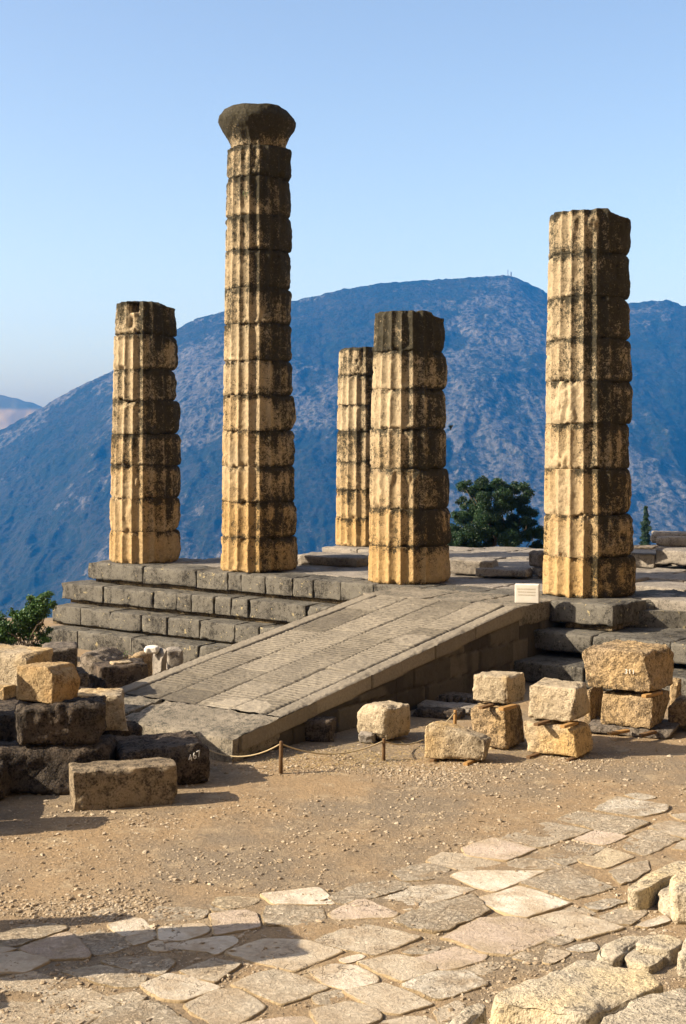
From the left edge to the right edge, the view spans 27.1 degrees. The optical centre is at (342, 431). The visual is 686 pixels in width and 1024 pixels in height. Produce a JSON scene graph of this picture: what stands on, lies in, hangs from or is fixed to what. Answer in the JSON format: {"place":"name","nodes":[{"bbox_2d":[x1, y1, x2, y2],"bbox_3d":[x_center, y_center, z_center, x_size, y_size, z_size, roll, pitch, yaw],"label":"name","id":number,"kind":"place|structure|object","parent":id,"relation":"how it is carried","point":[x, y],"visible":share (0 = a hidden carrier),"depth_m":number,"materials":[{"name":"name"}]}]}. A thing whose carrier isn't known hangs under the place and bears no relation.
{"place":"outdoors","nodes":[
{"label":"outdoors","id":0,"kind":"place"},
{"bbox_2d":[0,395,41,429],"bbox_3d":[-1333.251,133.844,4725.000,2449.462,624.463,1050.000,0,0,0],"label":"hill","id":1,"kind":"structure","parent":0,"point":[13,410],"depth_m":4953.85,"materials":[{"name":"blue"}]},
{"bbox_2d":[0,275,685,617],"bbox_3d":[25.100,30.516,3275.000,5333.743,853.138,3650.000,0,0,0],"label":"mountain","id":2,"kind":"structure","parent":0,"point":[55,481],"depth_m":2875.18,"materials":[{"name":"blue stone"}]},
{"bbox_2d":[0,618,685,1023],"bbox_3d":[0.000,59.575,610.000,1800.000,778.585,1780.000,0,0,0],"label":"ground","id":3,"kind":"structure","parent":0,"point":[206,834],"depth_m":16.19,"materials":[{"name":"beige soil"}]},
{"bbox_2d":[0,760,11,799],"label":"boulder","id":4,"kind":"object","parent":3,"relation":"on","point":[4,784],"visible":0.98,"depth_m":17.76,"materials":[{"name":"brown stone"}]},
{"bbox_2d":[0,696,18,741],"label":"boulder","id":5,"kind":"object","parent":3,"relation":"on","point":[7,717],"visible":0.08,"depth_m":19.17,"materials":[{"name":"grey stone"}]},
{"bbox_2d":[0,682,16,699],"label":"stone block","id":6,"kind":"object","parent":5,"relation":"on","point":[7,690],"depth_m":20.51,"materials":[{"name":"beige stone"}]},
{"bbox_2d":[0,644,52,688],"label":"stone block","id":7,"kind":"object","parent":6,"relation":"on","point":[13,658],"depth_m":20.74,"materials":[{"name":"beige stone"}]},
{"bbox_2d":[0,590,57,646],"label":"bush","id":8,"kind":"object","parent":3,"relation":"on","point":[32,614],"visible":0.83,"depth_m":31.34,"materials":[{"name":"green plant"}]},
{"bbox_2d":[0,734,115,794],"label":"boulder","id":9,"kind":"object","parent":3,"relation":"on","point":[36,769],"visible":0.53,"depth_m":17.98,"materials":[{"name":"grey stone"}]},
{"bbox_2d":[14,695,106,745],"bbox_3d":[-3.666,3.728,18.384,1.210,0.596,0.860,0,0,-8],"label":"boulder","id":10,"kind":"object","parent":9,"relation":"on","point":[76,720],"visible":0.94,"depth_m":18.03,"materials":[{"name":"grey stone"}]},
{"bbox_2d":[16,662,79,703],"bbox_3d":[-3.817,3.239,18.408,0.671,0.473,0.536,0,0,24],"label":"stone block","id":11,"kind":"object","parent":10,"relation":"on","point":[48,682],"depth_m":18.22,"materials":[{"name":"beige stone"}]},
{"bbox_2d":[79,684,91,689],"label":"boulder","id":12,"kind":"object","parent":3,"relation":"on","point":[88,686],"visible":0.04,"depth_m":22.12,"materials":[{"name":"grey stone"}]},
{"bbox_2d":[76,667,88,686],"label":"stone block","id":13,"kind":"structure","parent":12,"relation":"on","point":[83,674],"depth_m":22.21,"materials":[{"name":"grey stone"}]},
{"bbox_2d":[42,641,77,667],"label":"stone block","id":14,"kind":"object","parent":13,"relation":"on","point":[64,651],"depth_m":22.09,"materials":[{"name":"grey stone"}]},
{"bbox_2d":[88,674,112,688],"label":"rubble rock","id":15,"kind":"object","parent":3,"relation":"on","point":[95,681],"visible":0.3,"depth_m":22.64,"materials":[{"name":"grey stone"}]},
{"bbox_2d":[79,646,127,674],"bbox_3d":[-4.408,4.565,26.002,0.666,1.157,0.980,0,0,14],"label":"rubble rock","id":16,"kind":"object","parent":3,"relation":"on","point":[90,658],"visible":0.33,"depth_m":25.73,"materials":[{"name":"grey stone"}]},
{"bbox_2d":[93,658,147,687],"bbox_3d":[-3.726,4.493,23.993,0.927,1.248,0.656,0,0,-14],"label":"rubble rock","id":17,"kind":"object","parent":3,"relation":"on","point":[117,676],"visible":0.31,"depth_m":23.75,"materials":[{"name":"grey stone"}]},
{"bbox_2d":[110,660,132,664],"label":"rubble rock","id":18,"kind":"object","parent":17,"relation":"on","point":[120,662],"visible":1,"depth_m":23.87,"materials":[{"name":"beige stone"}]},
{"bbox_2d":[102,717,142,735],"bbox_3d":[-3.164,4.327,19.891,0.585,0.632,0.984,0,0,-20],"label":"boulder","id":19,"kind":"object","parent":3,"relation":"on","point":[134,727],"visible":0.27,"depth_m":19.51,"materials":[{"name":"grey stone"}]},
{"bbox_2d":[78,688,128,730],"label":"stone block","id":20,"kind":"object","parent":19,"relation":"on","point":[115,718],"depth_m":19.41,"materials":[{"name":"beige stone"}]},
{"bbox_2d":[69,757,177,810],"bbox_3d":[-2.712,4.355,17.580,1.306,0.510,0.517,0,0,-18],"label":"stone block","id":21,"kind":"object","parent":3,"relation":"on","point":[104,784],"depth_m":17.37,"materials":[{"name":"beige stone"}]},
{"bbox_2d":[129,650,152,676],"bbox_3d":[-3.742,4.593,26.276,0.299,1.039,0.544,0,0,20],"label":"rubble rock","id":22,"kind":"object","parent":3,"relation":"on","point":[146,657],"visible":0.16,"depth_m":26.29,"materials":[{"name":"beige stone"}]},
{"bbox_2d":[152,647,166,673],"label":"rubble rock","id":23,"kind":"object","parent":3,"relation":"on","point":[159,660],"visible":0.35,"depth_m":25.57,"materials":[{"name":"stone"}]},
{"bbox_2d":[144,645,159,653],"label":"rubble rock","id":24,"kind":"object","parent":23,"relation":"on","point":[152,649],"visible":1,"depth_m":25.51,"materials":[{"name":"white stone"}]},
{"bbox_2d":[114,730,209,784],"bbox_3d":[-2.446,4.338,18.844,1.212,0.578,1.255,0,0,-18],"label":"boulder","id":25,"kind":"object","parent":3,"relation":"on","point":[188,752],"visible":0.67,"depth_m":18.45,"materials":[{"name":"grey stone"}]},
{"bbox_2d":[166,646,182,669],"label":"rubble rock","id":26,"kind":"object","parent":3,"relation":"on","point":[174,656],"visible":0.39,"depth_m":26.43,"materials":[{"name":"stone"}]},
{"bbox_2d":[279,741,282,773],"bbox_3d":[-0.834,4.430,19.099,0.054,0.541,0.054,0,0,45],"label":"rope post","id":27,"kind":"object","parent":3,"relation":"on","point":[280,757],"visible":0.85,"depth_m":19.08,"materials":[{"name":"brown wood"}]},
{"bbox_2d":[209,712,454,756],"bbox_3d":[0.160,4.377,20.306,4.558,0.381,1.256,0,0,-33],"label":"rope","id":28,"kind":"object","parent":27,"relation":"hanging from","point":[324,753],"visible":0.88,"depth_m":19.45,"materials":[{"name":"beige fabric"}]},
{"bbox_2d":[304,716,336,741],"bbox_3d":[-0.351,4.431,21.181,0.468,0.371,0.382,0,0,10],"label":"rubble rock","id":29,"kind":"object","parent":3,"relation":"on","point":[320,728],"visible":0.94,"depth_m":21.01,"materials":[{"name":"grey stone"}]},
{"bbox_2d":[330,733,336,741],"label":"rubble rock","id":30,"kind":"object","parent":3,"relation":"on","point":[332,739],"visible":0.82,"depth_m":21.04,"materials":[{"name":"grey stone"}]},
{"bbox_2d":[120,594,557,762],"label":"ramp","id":31,"kind":"structure","parent":3,"relation":"on","point":[334,660],"depth_m":23.46,"materials":[{"name":"grey stone"}]},
{"bbox_2d":[44,545,685,695],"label":"temple platform","id":32,"kind":"structure","parent":3,"relation":"on","point":[192,609],"depth_m":31.56,"materials":[{"name":"grey stone"}]},
{"bbox_2d":[109,301,180,563],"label":"stone column","id":33,"kind":"structure","parent":32,"relation":"on","point":[145,516],"depth_m":34.80,"materials":[{"name":"stone"}]},
{"bbox_2d":[218,103,297,572],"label":"stone column","id":34,"kind":"structure","parent":32,"relation":"on","point":[259,516],"depth_m":32.65,"materials":[{"name":"stone"}]},
{"bbox_2d":[298,552,368,566],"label":"stone block","id":35,"kind":"structure","parent":32,"relation":"on","point":[339,559],"depth_m":34.07,"materials":[{"name":"stone"}]},
{"bbox_2d":[335,347,373,546],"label":"stone column","id":36,"kind":"structure","parent":32,"relation":"on","point":[355,390],"depth_m":39.90,"materials":[{"name":"stone"}]},
{"bbox_2d":[368,310,451,584],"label":"stone column","id":37,"kind":"structure","parent":32,"relation":"on","point":[410,535],"depth_m":30.07,"materials":[{"name":"stone"}]},
{"bbox_2d":[449,557,498,574],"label":"stone block","id":38,"kind":"object","parent":32,"relation":"on","point":[464,565],"depth_m":32.05,"materials":[{"name":"stone"}]},
{"bbox_2d":[475,566,532,577],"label":"stone block","id":39,"kind":"structure","parent":32,"relation":"on","point":[505,571],"depth_m":31.52,"materials":[{"name":"stone"}]},
{"bbox_2d":[515,583,539,602],"bbox_3d":[3.467,3.051,26.775,0.452,0.354,0.175,0,0,12],"label":"information sign","id":40,"kind":"object","parent":32,"relation":"on","point":[527,593],"visible":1,"depth_m":26.69,"materials":[{"name":"white plastic"}]},
{"bbox_2d":[532,567,542,576],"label":"boulder","id":41,"kind":"object","parent":32,"relation":"on","point":[538,571],"visible":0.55,"depth_m":31.61,"materials":[{"name":"grey stone"}]},
{"bbox_2d":[529,550,544,567],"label":"boulder","id":42,"kind":"object","parent":41,"relation":"on","point":[536,558],"visible":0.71,"depth_m":31.74,"materials":[{"name":"grey stone"}]},
{"bbox_2d":[542,208,635,598],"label":"stone column","id":43,"kind":"structure","parent":32,"relation":"on","point":[588,547],"depth_m":27.59,"materials":[{"name":"stone"}]},
{"bbox_2d":[634,545,658,549],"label":"stone slab","id":44,"kind":"structure","parent":32,"relation":"on","point":[650,547],"depth_m":33.79,"materials":[{"name":"beige stone"}]},
{"bbox_2d":[650,531,685,542],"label":"drum fragment","id":45,"kind":"object","parent":32,"relation":"on","point":[653,537],"visible":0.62,"depth_m":35.54,"materials":[{"name":"stone"}]},
{"bbox_2d":[656,536,685,546],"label":"drum fragment","id":46,"kind":"object","parent":32,"relation":"on","point":[671,541],"visible":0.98,"depth_m":34.58,"materials":[{"name":"stone"}]},
{"bbox_2d":[358,731,375,743],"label":"rubble rock","id":47,"kind":"object","parent":3,"relation":"on","point":[367,737],"visible":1,"depth_m":20.93,"materials":[{"name":"stone"}]},
{"bbox_2d":[357,700,409,739],"bbox_3d":[0.616,4.308,21.280,0.629,0.544,0.673,0,0,42],"label":"boulder","id":48,"kind":"object","parent":3,"relation":"on","point":[388,719],"visible":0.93,"depth_m":21.05,"materials":[{"name":"beige stone"}]},
{"bbox_2d":[382,738,385,760],"bbox_3d":[0.568,4.491,19.834,0.050,0.417,0.050,0,0,-45],"label":"rope post","id":49,"kind":"object","parent":3,"relation":"on","point":[383,748],"visible":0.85,"depth_m":19.81,"materials":[{"name":"brown wood"}]},
{"bbox_2d":[430,758,441,761],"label":"wood shim","id":50,"kind":"object","parent":3,"relation":"on","point":[433,760],"visible":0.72,"depth_m":19.75,"materials":[{"name":"brown wood"}]},
{"bbox_2d":[425,720,490,759],"bbox_3d":[1.608,4.310,19.863,0.900,0.498,0.382,0,0,14],"label":"stone block","id":51,"kind":"object","parent":50,"relation":"on","point":[445,740],"depth_m":19.72,"materials":[{"name":"beige stone"}]},
{"bbox_2d":[411,706,464,719],"bbox_3d":[1.537,4.531,22.893,0.864,0.171,0.319,0,0,24],"label":"stone slab","id":52,"kind":"object","parent":3,"relation":"on","point":[434,712],"depth_m":22.80,"materials":[{"name":"grey stone"}]},
{"bbox_2d":[417,700,476,714],"bbox_3d":[1.716,4.537,23.312,0.963,0.152,0.492,0,0,24],"label":"carved fragment","id":53,"kind":"object","parent":3,"relation":"on","point":[467,707],"visible":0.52,"depth_m":23.26,"materials":[{"name":"stone"}]},
{"bbox_2d":[453,710,456,723],"bbox_3d":[1.737,4.511,22.057,0.054,0.378,0.054,0,0,45],"label":"rope post","id":54,"kind":"object","parent":3,"relation":"on","point":[455,718],"visible":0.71,"depth_m":22.04,"materials":[{"name":"brown wood"}]},
{"bbox_2d":[437,691,483,703],"bbox_3d":[1.952,4.520,24.043,1.012,0.174,0.475,0,0,24],"label":"carved fragment","id":55,"kind":"object","parent":3,"relation":"on","point":[453,696],"visible":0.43,"depth_m":23.90,"materials":[{"name":"grey stone"}]},
{"bbox_2d":[446,1003,486,1023],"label":"stone block","id":56,"kind":"object","parent":3,"relation":"on","point":[474,1014],"depth_m":10.68,"materials":[{"name":"beige stone"}]},
{"bbox_2d":[463,760,477,765],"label":"wood shim","id":57,"kind":"object","parent":3,"relation":"on","point":[468,762],"visible":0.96,"depth_m":19.58,"materials":[{"name":"brown wood"}]},
{"bbox_2d":[447,475,543,548],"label":"pine tree","id":58,"kind":"object","parent":3,"relation":"on","point":[482,519],"visible":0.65,"depth_m":57.16,"materials":[{"name":"green plant"}]},
{"bbox_2d":[470,702,524,749],"bbox_3d":[2.250,4.288,20.805,0.635,0.600,0.608,0,0,35],"label":"stone block","id":59,"kind":"object","parent":3,"relation":"on","point":[503,729],"depth_m":20.56,"materials":[{"name":"beige stone"}]},
{"bbox_2d":[478,703,493,708],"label":"wood shim","id":60,"kind":"object","parent":59,"relation":"on","point":[486,706],"visible":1,"depth_m":20.50,"materials":[{"name":"brown wood"}]},
{"bbox_2d":[472,671,524,703],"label":"stone block","id":61,"kind":"object","parent":59,"relation":"on","point":[505,687],"depth_m":20.72,"materials":[{"name":"beige stone"}]},
{"bbox_2d":[499,704,517,710],"bbox_3d":[2.375,3.970,20.456,0.092,0.049,0.375,0,0,40],"label":"wood shim","id":62,"kind":"object","parent":59,"relation":"on","point":[507,707],"visible":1,"depth_m":20.40,"materials":[{"name":"brown wood"}]},
{"bbox_2d":[526,752,542,758],"bbox_3d":[2.718,4.580,20.112,0.072,0.043,0.375,0,0,40],"label":"wood shim","id":63,"kind":"object","parent":3,"relation":"on","point":[533,755],"visible":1,"depth_m":20.04,"materials":[{"name":"brown wood"}]},
{"bbox_2d":[524,717,592,757],"bbox_3d":[3.078,4.346,20.319,0.871,0.457,0.650,0,0,34],"label":"stone block","id":64,"kind":"object","parent":3,"relation":"on","point":[553,737],"depth_m":20.07,"materials":[{"name":"beige stone"}]},
{"bbox_2d":[534,720,550,725],"bbox_3d":[2.811,4.115,20.067,0.083,0.043,0.334,0,0,40],"label":"wood shim","id":65,"kind":"object","parent":64,"relation":"on","point":[541,723],"visible":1,"depth_m":20.02,"materials":[{"name":"brown wood"}]},
{"bbox_2d":[528,677,590,721],"bbox_3d":[3.089,3.855,20.410,0.830,0.520,0.651,0,0,32],"label":"stone block","id":66,"kind":"object","parent":64,"relation":"on","point":[559,700],"depth_m":20.17,"materials":[{"name":"beige stone"}]},
{"bbox_2d":[560,721,577,727],"bbox_3d":[3.173,4.115,19.948,0.082,0.043,0.374,0,0,40],"label":"wood shim","id":67,"kind":"object","parent":64,"relation":"on","point":[569,724],"visible":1,"depth_m":19.91,"materials":[{"name":"brown wood"}]},
{"bbox_2d":[565,756,581,761],"bbox_3d":[3.223,4.580,19.902,0.072,0.043,0.375,0,0,38],"label":"wood shim","id":68,"kind":"object","parent":3,"relation":"on","point":[570,759],"visible":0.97,"depth_m":19.82,"materials":[{"name":"brown wood"}]},
{"bbox_2d":[490,960,663,1023],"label":"stone block","id":69,"kind":"object","parent":3,"relation":"on","point":[587,992],"depth_m":10.65,"materials":[{"name":"beige stone"}]},
{"bbox_2d":[597,935,642,966],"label":"stone block","id":70,"kind":"object","parent":3,"relation":"on","point":[614,953],"depth_m":12.36,"materials":[{"name":"beige stone"}]},
{"bbox_2d":[589,716,679,738],"bbox_3d":[4.468,4.536,21.877,1.357,0.156,0.935,0,0,20],"label":"stone slab","id":71,"kind":"object","parent":3,"relation":"on","point":[665,729],"depth_m":21.53,"materials":[{"name":"grey stone"}]},
{"bbox_2d":[584,688,602,724],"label":"stone block","id":72,"kind":"object","parent":71,"relation":"on","point":[595,696],"depth_m":22.13,"materials":[{"name":"beige stone"}]},
{"bbox_2d":[607,729,629,735],"bbox_3d":[4.124,4.500,21.277,0.412,0.046,0.090,0,0,-35],"label":"wood shim","id":73,"kind":"object","parent":71,"relation":"on","point":[616,732],"visible":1,"depth_m":21.23,"materials":[{"name":"brown wood"}]},
{"bbox_2d":[600,689,669,728],"bbox_3d":[4.476,4.224,21.842,0.921,0.542,0.796,0,0,33],"label":"stone block","id":74,"kind":"object","parent":71,"relation":"on","point":[633,709],"depth_m":21.54,"materials":[{"name":"beige stone"}]},
{"bbox_2d":[582,639,673,691],"bbox_3d":[4.379,3.606,21.881,1.160,0.665,1.012,0,0,33],"label":"stone block","id":75,"kind":"object","parent":74,"relation":"on","point":[629,665],"depth_m":21.55,"materials":[{"name":"beige stone"}]},
{"bbox_2d":[641,691,662,697],"bbox_3d":[4.632,3.940,21.299,0.459,0.050,0.089,0,0,-45],"label":"wood shim","id":76,"kind":"object","parent":74,"relation":"on","point":[651,694],"visible":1,"depth_m":21.24,"materials":[{"name":"brown wood"}]},
{"bbox_2d":[639,730,656,736],"bbox_3d":[4.540,4.500,21.172,0.082,0.048,0.374,0,0,45],"label":"wood shim","id":77,"kind":"object","parent":71,"relation":"on","point":[648,733],"visible":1,"depth_m":21.14,"materials":[{"name":"brown wood"}]},
{"bbox_2d":[601,988,685,1023],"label":"stone block","id":78,"kind":"object","parent":3,"relation":"on","point":[668,1007],"depth_m":10.36,"materials":[{"name":"beige stone"}]},
{"bbox_2d":[624,948,665,973],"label":"stone block","id":79,"kind":"object","parent":3,"relation":"on","point":[649,963],"depth_m":12.17,"materials":[{"name":"beige stone"}]},
{"bbox_2d":[639,506,652,544],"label":"cypress tree","id":80,"kind":"object","parent":3,"relation":"on","point":[645,528],"visible":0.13,"depth_m":139.79,"materials":[{"name":"green plant"}]},
{"bbox_2d":[628,860,685,909],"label":"stone block","id":81,"kind":"object","parent":3,"relation":"on","point":[643,891],"depth_m":13.85,"materials":[{"name":"beige stone"}]},
{"bbox_2d":[636,934,682,965],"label":"stone block","id":82,"kind":"object","parent":3,"relation":"on","point":[669,947],"depth_m":12.35,"materials":[{"name":"beige stone"}]},
{"bbox_2d":[658,886,670,916],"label":"stone block","id":83,"kind":"object","parent":3,"relation":"on","point":[664,901],"depth_m":13.60,"materials":[{"name":"beige stone"}]},
{"bbox_2d":[669,678,681,704],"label":"rubble rock","id":84,"kind":"object","parent":3,"relation":"on","point":[675,689],"visible":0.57,"depth_m":23.05,"materials":[{"name":"beige stone"}]},
{"bbox_2d":[668,695,685,727],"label":"stone block","id":85,"kind":"object","parent":3,"relation":"on","point":[677,710],"depth_m":21.80,"materials":[{"name":"grey stone"}]},
{"bbox_2d":[669,874,685,923],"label":"boulder","id":86,"kind":"object","parent":3,"relation":"on","point":[677,887],"visible":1,"depth_m":13.27,"materials":[{"name":"stone"}]},
{"bbox_2d":[677,939,685,977],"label":"boulder","id":87,"kind":"object","parent":3,"relation":"on","point":[681,965],"visible":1,"depth_m":11.69,"materials":[{"name":"stone"}]},
{"bbox_2d":[0,793,685,1023],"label":"paving","id":88,"kind":"structure","parent":0,"point":[529,916],"depth_m":12.84,"materials":[{"name":"stone"}]},
{"bbox_2d":[0,0,685,406],"label":"sky","id":89,"kind":"structure","parent":0,"point":[431,139],"materials":[{"name":"blue"}]},
{"bbox_2d":[218,741,651,778],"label":"dry grass","id":90,"kind":"structure","parent":0,"point":[374,759],"depth_m":19.86,"materials":[{"name":"plant"}]}
]}

